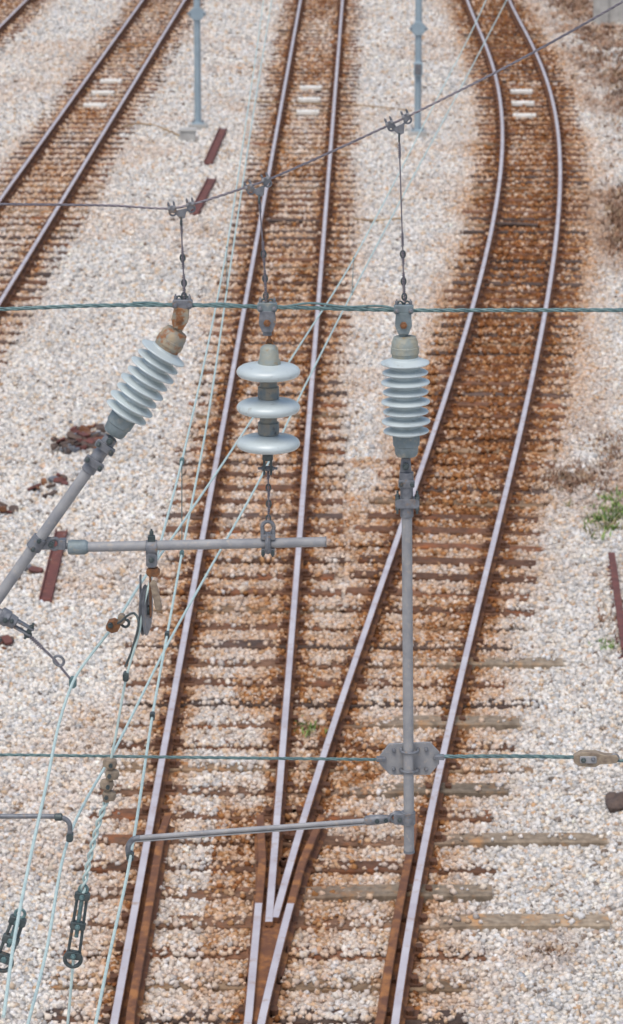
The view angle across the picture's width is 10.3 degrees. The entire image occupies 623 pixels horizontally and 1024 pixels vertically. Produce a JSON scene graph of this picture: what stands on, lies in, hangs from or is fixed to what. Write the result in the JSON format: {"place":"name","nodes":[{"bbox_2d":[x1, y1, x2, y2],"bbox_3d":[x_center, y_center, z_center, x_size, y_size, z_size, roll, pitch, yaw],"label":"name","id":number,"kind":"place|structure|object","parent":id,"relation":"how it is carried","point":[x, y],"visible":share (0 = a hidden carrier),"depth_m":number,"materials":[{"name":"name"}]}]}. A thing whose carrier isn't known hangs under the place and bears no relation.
{"place":"outdoors","nodes":[
{"label":"outdoors","id":0,"kind":"place"},
{"bbox_2d":[150,711,154,720],"bbox_3d":[-0.753,0.969,16.282,0.024,0.036,0.058,0,15,1],"label":"wire clip","id":1,"kind":"object","parent":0,"point":[152,713],"visible":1,"depth_m":16.27,"materials":[{"name":"grey metal"}]},
{"bbox_2d":[0,0,622,1023],"bbox_3d":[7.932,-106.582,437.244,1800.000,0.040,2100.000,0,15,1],"label":"ground","id":2,"kind":"structure","parent":0,"point":[446,630],"depth_m":41.23,"materials":[{"name":"beige gravel"}]},
{"bbox_2d":[0,0,49,51],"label":"railway track","id":3,"kind":"structure","parent":2,"relation":"on","point":[16,13],"depth_m":84.90,"materials":[{"name":"metal"}]},
{"bbox_2d":[0,473,68,649],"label":"rusty scrap pile","id":4,"kind":"object","parent":2,"relation":"on","point":[7,640],"visible":0.93,"depth_m":39.51,"materials":[{"name":"red metal"}]},
{"bbox_2d":[39,528,67,601],"bbox_3d":[-2.780,0.562,37.158,0.136,0.068,2.699,0,15,0],"label":"rusted steel bar","id":5,"kind":"object","parent":2,"relation":"on","point":[47,590],"visible":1,"depth_m":36.83,"materials":[{"name":"brown metal"}]},
{"bbox_2d":[50,420,105,453],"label":"rusty scrap pile","id":6,"kind":"object","parent":2,"relation":"on","point":[73,441],"visible":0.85,"depth_m":42.52,"materials":[{"name":"red metal"}]},
{"bbox_2d":[0,0,204,382],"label":"railway track","id":7,"kind":"structure","parent":2,"relation":"on","point":[18,279],"depth_m":65.25,"materials":[{"name":"brown metal"}]},
{"bbox_2d":[83,79,121,107],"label":"track marker slabs","id":8,"kind":"structure","parent":7,"relation":"on","point":[104,93],"depth_m":71.67,"materials":[{"name":"white concrete"}]},
{"bbox_2d":[121,123,179,136],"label":"ground cable","id":9,"kind":"object","parent":2,"relation":"on","point":[151,125],"visible":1,"depth_m":67.51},
{"bbox_2d":[178,127,196,141],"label":"cable junction box","id":10,"kind":"object","parent":2,"relation":"on","point":[187,133],"visible":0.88,"depth_m":65.88,"materials":[{"name":"metal"}]},
{"bbox_2d":[187,0,207,129],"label":"trackside signal post","id":11,"kind":"object","parent":2,"relation":"on","point":[196,13],"visible":0.96,"depth_m":67.06,"materials":[{"name":"metal"}]},
{"bbox_2d":[190,177,216,215],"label":"rusted steel bar","id":12,"kind":"object","parent":2,"relation":"on","point":[206,189],"visible":0.92,"depth_m":59.79,"materials":[{"name":"brown metal"}]},
{"bbox_2d":[204,127,226,164],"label":"rusted steel bar","id":13,"kind":"object","parent":2,"relation":"on","point":[210,157],"visible":1,"depth_m":64.83,"materials":[{"name":"brown metal"}]},
{"bbox_2d":[296,85,321,114],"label":"track marker slabs","id":14,"kind":"structure","parent":2,"relation":"on","point":[309,99],"depth_m":70.75,"materials":[{"name":"white concrete"}]},
{"bbox_2d":[44,0,609,1023],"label":"railway track","id":15,"kind":"structure","parent":2,"relation":"on","point":[150,866],"depth_m":32.12,"materials":[{"name":"brown metal"}]},
{"bbox_2d":[267,219,317,223],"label":"track bond cable","id":16,"kind":"object","parent":15,"relation":"attached to","point":[287,220],"visible":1,"depth_m":57.34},
{"bbox_2d":[246,100,412,110],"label":"ground cable","id":17,"kind":"object","parent":2,"relation":"on","point":[332,103],"visible":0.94,"depth_m":70.41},
{"bbox_2d":[353,217,400,220],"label":"ground cable","id":18,"kind":"object","parent":2,"relation":"on","point":[396,218],"visible":0.92,"depth_m":57.49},
{"bbox_2d":[186,257,572,958],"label":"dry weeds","id":19,"kind":"object","parent":2,"relation":"on","point":[548,947],"visible":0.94,"depth_m":26.67,"materials":[{"name":"plant"}]},
{"bbox_2d":[203,636,618,837],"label":"green weeds","id":20,"kind":"object","parent":2,"relation":"on","point":[308,731],"visible":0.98,"depth_m":31.96,"materials":[{"name":"green plant"}]},
{"bbox_2d":[242,0,590,1023],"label":"railway track","id":21,"kind":"structure","parent":2,"relation":"on","point":[400,968],"depth_m":41.52,"materials":[{"name":"brown metal"}]},
{"bbox_2d":[496,222,537,227],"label":"railroad tie","id":22,"kind":"object","parent":21,"relation":"on","point":[532,225],"visible":1,"depth_m":57.04,"materials":[{"name":"brown wood"}]},
{"bbox_2d":[510,89,535,118],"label":"track marker slabs","id":23,"kind":"structure","parent":21,"relation":"on","point":[521,103],"depth_m":70.24,"materials":[{"name":"white concrete"}]},
{"bbox_2d":[408,0,427,137],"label":"trackside signal post","id":24,"kind":"object","parent":2,"relation":"on","point":[418,28],"visible":0.88,"depth_m":66.05,"materials":[{"name":"metal"}]},
{"bbox_2d":[526,426,622,643],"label":"dry weeds","id":25,"kind":"object","parent":2,"relation":"on","point":[567,475],"visible":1,"depth_m":40.95,"materials":[{"name":"brown plant"}]},
{"bbox_2d":[534,0,622,255],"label":"dry weeds","id":26,"kind":"object","parent":2,"relation":"on","point":[616,215],"visible":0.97,"depth_m":74.91,"materials":[{"name":"brown plant"}]},
{"bbox_2d":[563,486,622,539],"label":"green weeds","id":27,"kind":"object","parent":2,"relation":"on","point":[615,513],"visible":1,"depth_m":39.06,"materials":[{"name":"green plant"}]},
{"bbox_2d":[593,0,622,24],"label":"concrete wall","id":28,"kind":"structure","parent":2,"relation":"on","point":[612,15],"depth_m":83.53,"materials":[{"name":"grey concrete"}]},
{"bbox_2d":[605,791,622,813],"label":"dark rock","id":29,"kind":"object","parent":2,"relation":"on","point":[614,802],"visible":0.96,"depth_m":29.73,"materials":[{"name":"brown stone"}]},
{"bbox_2d":[606,552,622,658],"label":"rail offcut","id":30,"kind":"object","parent":2,"relation":"on","point":[614,579],"visible":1,"depth_m":35.83,"materials":[{"name":"red metal"}]},
{"bbox_2d":[0,0,622,209],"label":"head span wire","id":31,"kind":"object","parent":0,"point":[372,132],"visible":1,"depth_m":13.69,"materials":[{"name":"metal"}]},
{"bbox_2d":[167,197,195,299],"bbox_3d":[-0.520,-1.047,13.803,0.115,0.432,0.047,0,15,1],"label":"suspension hanger","id":32,"kind":"object","parent":31,"relation":"hanging from","point":[181,214],"visible":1,"depth_m":13.77,"materials":[{"name":"metal"}]},
{"bbox_2d":[105,294,192,438],"bbox_3d":[-0.661,-0.587,13.937,0.362,0.601,0.199,0,15,1],"label":"post insulator","id":33,"kind":"object","parent":32,"relation":"hanging from","point":[148,378],"visible":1,"depth_m":13.89,"materials":[{"name":"ceramic"}]},
{"bbox_2d":[0,434,116,603],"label":"cantilever tube","id":34,"kind":"object","parent":33,"relation":"attached to","point":[40,538],"visible":1,"depth_m":14.08,"materials":[{"name":"grey metal"}]},
{"bbox_2d":[0,607,76,687],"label":"pull off arm","id":35,"kind":"object","parent":34,"relation":"attached to","point":[9,618],"visible":1,"depth_m":14.22},
{"bbox_2d":[2,0,485,1017],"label":"messenger wire","id":36,"kind":"object","parent":35,"relation":"attached to","point":[128,604],"visible":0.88,"depth_m":14.25,"materials":[{"name":"metal"}]},
{"bbox_2d":[0,908,26,972],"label":"wire tensioner","id":37,"kind":"object","parent":36,"relation":"attached to","point":[7,938],"visible":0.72,"depth_m":12.86,"materials":[{"name":"black metal"}]},
{"bbox_2d":[106,613,129,632],"bbox_3d":[-0.810,0.467,14.418,0.102,0.077,0.071,0,15,1],"label":"rusty wire clamp","id":38,"kind":"object","parent":36,"relation":"attached to","point":[112,626],"visible":0.88,"depth_m":14.41,"materials":[{"name":"brown metal"}]},
{"bbox_2d":[351,257,353,294],"bbox_3d":[0.314,-1.792,26.160,0.015,0.244,0.244,1,15,3],"label":"dropper wire","id":39,"kind":"object","parent":36,"relation":"hanging from","point":[352,278],"visible":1,"depth_m":26.14,"materials":[{"name":"grey metal"}]},
{"bbox_2d":[26,0,506,1023],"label":"contact wire","id":40,"kind":"object","parent":39,"relation":"hanging from","point":[192,600],"visible":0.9,"depth_m":17.35,"materials":[{"name":"metal"}]},
{"bbox_2d":[0,813,73,841],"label":"steady arm","id":41,"kind":"object","parent":40,"relation":"attached to","point":[61,817],"visible":0.98,"depth_m":14.44},
{"bbox_2d":[0,301,622,311],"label":"cross span wire","id":42,"kind":"object","parent":33,"relation":"attached to","point":[334,307],"visible":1,"depth_m":13.86,"materials":[{"name":"metal"}]},
{"bbox_2d":[243,172,271,301],"bbox_3d":[-0.214,-1.097,13.784,0.116,0.531,0.047,0,15,1],"label":"suspension hanger","id":43,"kind":"object","parent":31,"relation":"hanging from","point":[258,191],"visible":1,"depth_m":13.74,"materials":[{"name":"metal"}]},
{"bbox_2d":[236,297,299,520],"bbox_3d":[-0.175,-0.410,13.975,0.260,0.941,0.259,0,15,1],"label":"disc insulator string","id":44,"kind":"object","parent":43,"relation":"hanging from","point":[268,370],"visible":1,"depth_m":13.90,"materials":[{"name":"ceramic"}]},
{"bbox_2d":[48,520,326,556],"bbox_3d":[-0.512,0.103,14.119,1.149,0.153,0.094,0,15,1],"label":"bracket tube","id":45,"kind":"object","parent":44,"relation":"hanging from","point":[267,542],"visible":1,"depth_m":14.11,"materials":[{"name":"grey metal"}]},
{"bbox_2d":[138,529,161,635],"bbox_3d":[-0.662,0.288,14.171,0.096,0.453,0.212,0,15,1],"label":"catenary pulley","id":46,"kind":"object","parent":45,"relation":"attached to","point":[145,612],"visible":1,"depth_m":14.13,"materials":[{"name":"grey metal"}]},
{"bbox_2d":[110,583,148,757],"bbox_3d":[-0.734,0.671,14.194,0.203,0.746,0.077,-9,17,-29],"label":"pulley wire","id":47,"kind":"object","parent":46,"relation":"hanging from","point":[122,697],"visible":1,"depth_m":14.18,"materials":[{"name":"metal"}]},
{"bbox_2d":[100,757,118,802],"bbox_3d":[-0.839,1.114,14.284,0.082,0.195,0.076,0,15,1],"label":"wire clamp","id":48,"kind":"object","parent":47,"relation":"hanging from","point":[107,782],"visible":1,"depth_m":14.27,"materials":[{"name":"beige metal"}]},
{"bbox_2d":[80,802,108,892],"bbox_3d":[-0.906,1.399,14.370,0.128,0.415,0.028,0,15,1],"label":"armoured wire tail","id":49,"kind":"object","parent":48,"relation":"attached to","point":[93,842],"visible":1,"depth_m":14.36},
{"bbox_2d":[63,884,90,968],"bbox_3d":[-0.988,1.743,14.454,0.121,0.382,0.054,0,15,1],"label":"wire tensioner","id":50,"kind":"object","parent":49,"relation":"hanging from","point":[77,925],"visible":1,"depth_m":14.45,"materials":[{"name":"black metal"}]},
{"bbox_2d":[66,960,74,1023],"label":"tail wire","id":51,"kind":"object","parent":50,"relation":"attached to","point":[70,994],"visible":1,"depth_m":14.54,"materials":[{"name":"metal"}]},
{"bbox_2d":[123,671,128,681],"bbox_3d":[-0.765,0.679,14.162,0.024,0.036,0.058,0,15,1],"label":"wire clip","id":52,"kind":"object","parent":47,"relation":"attached to","point":[125,676],"visible":1,"depth_m":14.16,"materials":[{"name":"grey metal"}]},
{"bbox_2d":[117,612,139,666],"bbox_3d":[-0.766,0.518,14.164,0.051,0.231,0.156,-12,19,-37],"label":"jumper wire","id":53,"kind":"object","parent":47,"relation":"attached to","point":[137,630],"visible":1,"depth_m":14.13,"materials":[{"name":"grey metal"}]},
{"bbox_2d":[148,0,263,582],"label":"messenger wire","id":54,"kind":"object","parent":46,"relation":"attached to","point":[175,486],"visible":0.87,"depth_m":22.64,"materials":[{"name":"metal"}]},
{"bbox_2d":[181,467,181,550],"bbox_3d":[-0.712,-0.022,18.900,0.017,0.584,0.154,-1,15,-4],"label":"dropper wire","id":55,"kind":"object","parent":54,"relation":"hanging from","point":[181,502],"visible":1,"depth_m":18.88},
{"bbox_2d":[226,246,227,292],"bbox_3d":[-0.645,-1.845,26.205,0.015,0.324,0.188,0,15,-1],"label":"dropper wire","id":56,"kind":"object","parent":54,"relation":"hanging from","point":[226,270],"visible":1,"depth_m":26.20,"materials":[{"name":"grey metal"}]},
{"bbox_2d":[384,109,411,302],"bbox_3d":[0.344,-1.217,13.742,0.113,0.789,0.047,0,15,1],"label":"suspension hanger","id":57,"kind":"object","parent":31,"relation":"hanging from","point":[399,129],"visible":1,"depth_m":13.70,"materials":[{"name":"metal"}]},
{"bbox_2d":[381,299,429,457],"bbox_3d":[0.381,-0.540,13.930,0.204,0.653,0.199,0,15,1],"label":"post insulator","id":58,"kind":"object","parent":57,"relation":"hanging from","point":[406,421],"visible":1,"depth_m":13.88,"materials":[{"name":"ceramic"}]},
{"bbox_2d":[376,458,443,854],"bbox_3d":[0.412,0.607,14.229,0.283,1.712,0.087,0,15,1],"label":"drop tube","id":59,"kind":"object","parent":58,"relation":"hanging from","point":[408,758],"visible":1,"depth_m":14.28,"materials":[{"name":"grey metal"}]},
{"bbox_2d":[125,814,389,861],"bbox_3d":[-0.226,1.369,14.443,1.115,0.208,0.062,0,15,1],"label":"steady arm","id":60,"kind":"object","parent":59,"relation":"attached to","point":[378,819],"visible":1,"depth_m":14.44},
{"bbox_2d":[94,0,271,1023],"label":"contact wire","id":61,"kind":"object","parent":60,"relation":"hanging from","point":[135,826],"visible":0.94,"depth_m":17.35,"materials":[{"name":"metal"}]},
{"bbox_2d":[0,753,622,761],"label":"cross span wire","id":62,"kind":"object","parent":59,"relation":"attached to","point":[320,758],"visible":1,"depth_m":14.36,"materials":[{"name":"metal"}]},
{"bbox_2d":[573,750,619,766],"bbox_3d":[1.187,1.028,14.329,0.192,0.064,0.069,0,15,1],"label":"strain clamp","id":63,"kind":"object","parent":62,"relation":"attached to","point":[589,758],"visible":1,"depth_m":14.31,"materials":[{"name":"beige metal"}]}
]}

